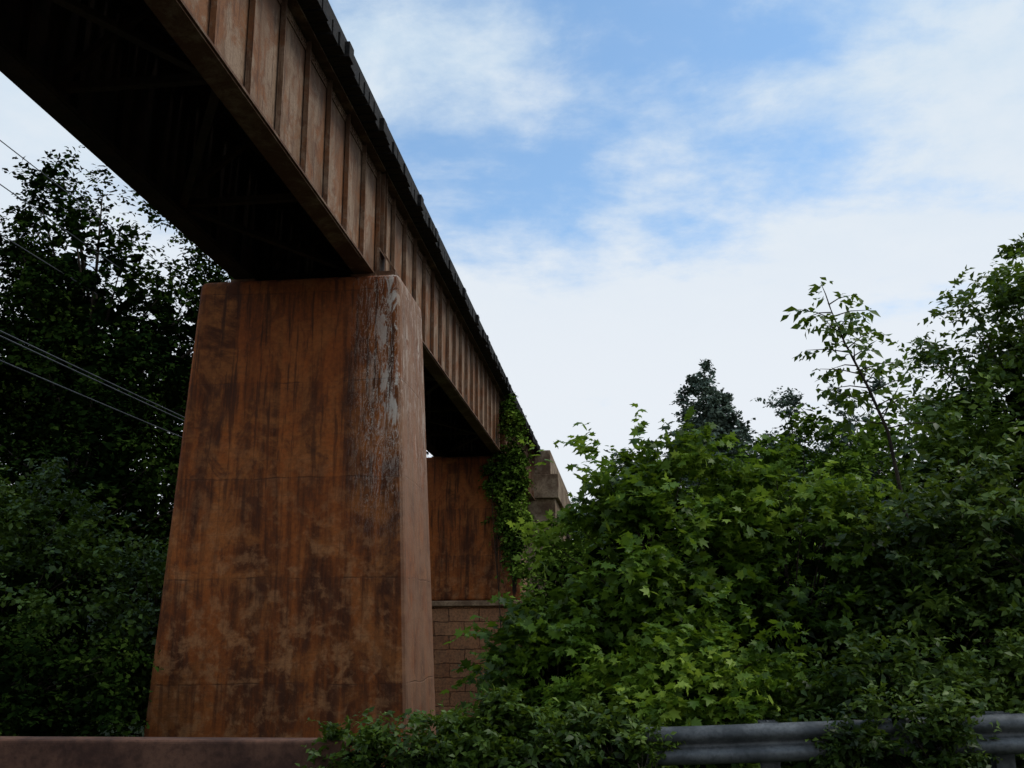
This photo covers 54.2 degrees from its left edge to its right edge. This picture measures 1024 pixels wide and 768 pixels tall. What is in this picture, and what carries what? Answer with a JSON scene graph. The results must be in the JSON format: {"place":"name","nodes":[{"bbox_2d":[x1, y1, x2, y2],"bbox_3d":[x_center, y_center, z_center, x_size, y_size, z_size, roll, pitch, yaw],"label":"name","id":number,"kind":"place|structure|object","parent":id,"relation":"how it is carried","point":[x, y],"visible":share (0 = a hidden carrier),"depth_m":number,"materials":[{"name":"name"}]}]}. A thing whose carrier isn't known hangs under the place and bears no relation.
{"place":"outdoors","nodes":[
{"label":"outdoors","id":0,"kind":"place"},
{"bbox_2d":[0,0,1023,513],"label":"sky","id":1,"kind":"structure","parent":0,"point":[623,196],"materials":[{"name":"blue"}]},
{"bbox_2d":[25,515,1022,767],"bbox_3d":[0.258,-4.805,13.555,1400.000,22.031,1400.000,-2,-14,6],"label":"ground","id":2,"kind":"structure","parent":0,"point":[143,727],"depth_m":25.65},
{"bbox_2d":[0,428,17,523],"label":"deciduous tree","id":3,"kind":"object","parent":2,"relation":"on","point":[12,478],"visible":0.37,"depth_m":27.36,"materials":[{"name":"green plant"}]},
{"bbox_2d":[0,278,75,473],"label":"deciduous tree","id":4,"kind":"object","parent":2,"relation":"on","point":[4,382],"visible":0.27,"depth_m":31.25,"materials":[{"name":"green plant"}]},
{"bbox_2d":[0,456,163,736],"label":"shrub","id":5,"kind":"object","parent":2,"relation":"on","point":[60,554],"visible":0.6,"depth_m":17.39,"materials":[{"name":"green plant"}]},
{"bbox_2d":[0,603,163,736],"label":"shrub","id":6,"kind":"object","parent":2,"relation":"on","point":[23,712],"visible":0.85,"depth_m":14.40,"materials":[{"name":"green plant"}]},
{"bbox_2d":[0,358,184,688],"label":"deciduous tree","id":7,"kind":"object","parent":2,"relation":"on","point":[106,479],"visible":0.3,"depth_m":28.39,"materials":[{"name":"green plant"}]},
{"bbox_2d":[57,523,168,736],"bbox_3d":[-6.535,5.437,18.765,3.735,5.573,3.398,-2,-14,6],"label":"shrub","id":8,"kind":"object","parent":2,"relation":"on","point":[145,585],"visible":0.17,"depth_m":18.48,"materials":[{"name":"green plant"}]},
{"bbox_2d":[0,146,229,643],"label":"deciduous tree","id":9,"kind":"object","parent":2,"relation":"on","point":[74,314],"visible":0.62,"depth_m":32.23,"materials":[{"name":"green plant"}]},
{"bbox_2d":[88,405,183,630],"bbox_3d":[-10.427,5.309,31.364,6.491,10.006,6.197,-2,-14,6],"label":"deciduous tree","id":10,"kind":"object","parent":2,"relation":"on","point":[141,512],"visible":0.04,"depth_m":31.37,"materials":[{"name":"green plant"}]},
{"bbox_2d":[0,736,350,767],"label":"concrete barrier","id":11,"kind":"object","parent":2,"relation":"on","point":[127,752],"visible":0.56,"depth_m":8.77,"materials":[{"name":"brown concrete"}]},
{"bbox_2d":[120,248,232,506],"bbox_3d":[-9.287,2.472,35.712,10.132,16.708,9.446,-10,-17,34],"label":"deciduous tree","id":12,"kind":"object","parent":2,"relation":"on","point":[221,277],"visible":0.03,"depth_m":35.58,"materials":[{"name":"green plant"}]},
{"bbox_2d":[144,275,435,766],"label":"bridge pier","id":13,"kind":"structure","parent":2,"relation":"on","point":[296,593],"depth_m":16.35,"materials":[{"name":"concrete"}]},
{"bbox_2d":[0,0,540,500],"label":"railway bridge","id":14,"kind":"structure","parent":13,"relation":"on","point":[244,140],"depth_m":14.99,"materials":[{"name":"metal"}]},
{"bbox_2d":[499,391,526,446],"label":"climbing vine","id":15,"kind":"object","parent":14,"relation":"attached to","point":[508,403],"visible":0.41,"depth_m":36.41,"materials":[{"name":"green plant"}]},
{"bbox_2d":[295,699,474,767],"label":"shrub","id":16,"kind":"object","parent":2,"relation":"on","point":[374,744],"visible":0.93,"depth_m":8.46,"materials":[{"name":"green plant"}]},
{"bbox_2d":[427,456,526,716],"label":"bridge pier","id":17,"kind":"structure","parent":2,"relation":"on","point":[464,585],"depth_m":34.71,"materials":[{"name":"concrete"}]},
{"bbox_2d":[477,453,514,627],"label":"climbing vine","id":18,"kind":"object","parent":17,"relation":"attached to","point":[488,485],"visible":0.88,"depth_m":35.02,"materials":[{"name":"green plant"}]},
{"bbox_2d":[480,407,542,599],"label":"climbing vine","id":19,"kind":"object","parent":17,"relation":"attached to","point":[511,507],"visible":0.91,"depth_m":34.77,"materials":[{"name":"green plant"}]},
{"bbox_2d":[411,683,614,767],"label":"shrub","id":20,"kind":"object","parent":2,"relation":"on","point":[525,739],"visible":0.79,"depth_m":8.65,"materials":[{"name":"green plant"}]},
{"bbox_2d":[440,591,626,759],"bbox_3d":[0.486,3.593,10.529,2.509,2.787,2.068,-2,-14,6],"label":"shrub","id":21,"kind":"object","parent":2,"relation":"on","point":[533,630],"visible":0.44,"depth_m":10.40,"materials":[{"name":"green plant"}]},
{"bbox_2d":[500,501,590,645],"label":"shrub","id":22,"kind":"object","parent":2,"relation":"on","point":[522,568],"visible":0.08,"depth_m":26.74,"materials":[{"name":"green plant"}]},
{"bbox_2d":[522,450,572,596],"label":"bridge abutment","id":23,"kind":"object","parent":2,"relation":"on","point":[551,492],"visible":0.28,"depth_m":49.41,"materials":[{"name":"concrete"}]},
{"bbox_2d":[475,536,626,755],"bbox_3d":[1.375,4.824,16.102,3.783,4.494,4.117,4,-14,-16],"label":"shrub","id":24,"kind":"object","parent":2,"relation":"on","point":[553,568],"visible":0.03,"depth_m":16.31,"materials":[{"name":"green plant"}]},
{"bbox_2d":[568,498,596,550],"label":"distant trees","id":25,"kind":"object","parent":2,"relation":"on","point":[585,514],"depth_m":58.85,"materials":[{"name":"green plant"}]},
{"bbox_2d":[538,692,678,767],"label":"shrub","id":26,"kind":"object","parent":2,"relation":"on","point":[598,724],"visible":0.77,"depth_m":8.68,"materials":[{"name":"green plant"}]},
{"bbox_2d":[550,488,711,574],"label":"shrub","id":27,"kind":"object","parent":2,"relation":"on","point":[562,556],"depth_m":23.38,"materials":[{"name":"green plant"}]},
{"bbox_2d":[588,440,685,528],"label":"distant trees","id":28,"kind":"object","parent":2,"relation":"on","point":[619,477],"visible":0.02,"depth_m":65.81,"materials":[{"name":"green plant"}]},
{"bbox_2d":[627,717,685,767],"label":"shrub","id":29,"kind":"object","parent":2,"relation":"on","point":[649,750],"visible":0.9,"depth_m":8.38,"materials":[{"name":"green plant"}]},
{"bbox_2d":[506,403,841,767],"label":"shrub","id":30,"kind":"object","parent":2,"relation":"on","point":[647,504],"visible":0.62,"depth_m":11.20,"materials":[{"name":"green plant"}]},
{"bbox_2d":[573,454,800,649],"bbox_3d":[2.927,4.144,16.808,4.376,5.945,4.211,7,-16,-28],"label":"shrub","id":31,"kind":"object","parent":2,"relation":"on","point":[688,552],"depth_m":17.11,"materials":[{"name":"green plant"}]},
{"bbox_2d":[538,581,857,767],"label":"shrub","id":32,"kind":"object","parent":2,"relation":"on","point":[715,685],"visible":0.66,"depth_m":9.55,"materials":[{"name":"green plant"}]},
{"bbox_2d":[661,358,760,520],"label":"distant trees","id":33,"kind":"object","parent":2,"relation":"on","point":[717,408],"visible":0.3,"depth_m":61.33,"materials":[{"name":"green plant"}]},
{"bbox_2d":[683,433,828,558],"bbox_3d":[6.168,4.552,24.070,5.047,7.118,4.988,9,-17,-34],"label":"shrub","id":34,"kind":"object","parent":2,"relation":"on","point":[742,451],"visible":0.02,"depth_m":24.56,"materials":[{"name":"green plant"}]},
{"bbox_2d":[740,423,805,500],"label":"distant trees","id":35,"kind":"object","parent":2,"relation":"on","point":[748,437],"visible":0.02,"depth_m":66.33,"materials":[{"name":"green plant"}]},
{"bbox_2d":[625,433,925,766],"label":"shrub","id":36,"kind":"object","parent":2,"relation":"on","point":[783,604],"visible":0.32,"depth_m":11.20,"materials":[{"name":"green plant"}]},
{"bbox_2d":[683,403,914,641],"bbox_3d":[5.061,3.287,16.450,5.205,6.117,3.589,-2,-14,6],"label":"shrub","id":37,"kind":"object","parent":2,"relation":"on","point":[835,444],"visible":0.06,"depth_m":16.87,"materials":[{"name":"green plant"}]},
{"bbox_2d":[751,386,864,512],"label":"distant trees","id":38,"kind":"object","parent":2,"relation":"on","point":[792,399],"visible":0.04,"depth_m":71.12,"materials":[{"name":"green plant"}]},
{"bbox_2d":[646,711,1023,767],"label":"guardrail","id":39,"kind":"object","parent":2,"relation":"on","point":[769,743],"visible":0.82,"depth_m":8.29,"materials":[{"name":"metal"}]},
{"bbox_2d":[805,374,912,480],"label":"distant trees","id":40,"kind":"object","parent":2,"relation":"on","point":[874,386],"visible":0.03,"depth_m":72.67,"materials":[{"name":"green plant"}]},
{"bbox_2d":[782,413,944,558],"bbox_3d":[9.267,4.050,24.715,5.253,7.162,5.965,11,-17,-38],"label":"shrub","id":41,"kind":"object","parent":2,"relation":"on","point":[883,445],"visible":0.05,"depth_m":25.44,"materials":[{"name":"green plant"}]},
{"bbox_2d":[780,277,952,517],"bbox_3d":[4.610,1.671,12.563,1.912,6.117,1.384,-7,-15,25],"label":"sapling","id":42,"kind":"object","parent":2,"relation":"on","point":[840,330],"visible":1,"depth_m":12.99,"materials":[{"name":"green plant"}]},
{"bbox_2d":[803,393,971,557],"bbox_3d":[7.385,3.094,17.724,4.663,5.970,4.448,-2,-14,6],"label":"shrub","id":43,"kind":"object","parent":2,"relation":"on","point":[865,445],"visible":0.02,"depth_m":18.05,"materials":[{"name":"green plant"}]},
{"bbox_2d":[763,605,1023,767],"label":"shrub","id":44,"kind":"object","parent":2,"relation":"on","point":[817,703],"visible":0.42,"depth_m":9.16,"materials":[{"name":"green plant"}]},
{"bbox_2d":[805,676,1002,767],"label":"shrub","id":45,"kind":"object","parent":2,"relation":"on","point":[868,743],"visible":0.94,"depth_m":8.08,"materials":[{"name":"green plant"}]},
{"bbox_2d":[790,449,1023,758],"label":"shrub","id":46,"kind":"object","parent":2,"relation":"on","point":[943,610],"visible":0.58,"depth_m":10.31,"materials":[{"name":"green plant"}]},
{"bbox_2d":[866,387,1023,639],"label":"shrub","id":47,"kind":"object","parent":2,"relation":"on","point":[956,419],"visible":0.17,"depth_m":13.82,"materials":[{"name":"green plant"}]},
{"bbox_2d":[876,420,1023,766],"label":"shrub","id":48,"kind":"object","parent":2,"relation":"on","point":[999,572],"visible":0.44,"depth_m":10.34,"materials":[{"name":"green plant"}]},
{"bbox_2d":[878,233,1023,538],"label":"deciduous tree","id":49,"kind":"object","parent":2,"relation":"on","point":[1006,371],"visible":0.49,"depth_m":14.61,"materials":[{"name":"green plant"}]},
{"bbox_2d":[895,388,1006,489],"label":"distant trees","id":50,"kind":"object","parent":2,"relation":"on","point":[934,406],"visible":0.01,"depth_m":68.84,"materials":[{"name":"green plant"}]},
{"bbox_2d":[922,600,1023,767],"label":"shrub","id":51,"kind":"object","parent":2,"relation":"on","point":[1017,650],"visible":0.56,"depth_m":9.11,"materials":[{"name":"green plant"}]},
{"bbox_2d":[1002,381,1023,466],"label":"deciduous tree","id":52,"kind":"object","parent":2,"relation":"on","point":[1014,415],"visible":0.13,"depth_m":14.63,"materials":[{"name":"green plant"}]},
{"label":"utility pole","id":53,"kind":"object","parent":2,"relation":"on","visible":0},
{"bbox_2d":[0,330,184,437],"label":"power line","id":54,"kind":"object","parent":53,"relation":"attached to","point":[88,377],"visible":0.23,"depth_m":23.64,"materials":[{"name":"metal"}]},
{"bbox_3d":[-19.363,-12.631,-19.603,2.200,14.642,0.340,-2,-14,6],"label":"utility pole","id":55,"kind":"object","parent":2,"relation":"on","visible":0},
{"bbox_2d":[0,140,184,314],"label":"power line","id":56,"kind":"object","parent":55,"relation":"attached to","point":[60,226],"visible":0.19,"depth_m":30.31,"materials":[{"name":"metal"}]}
]}

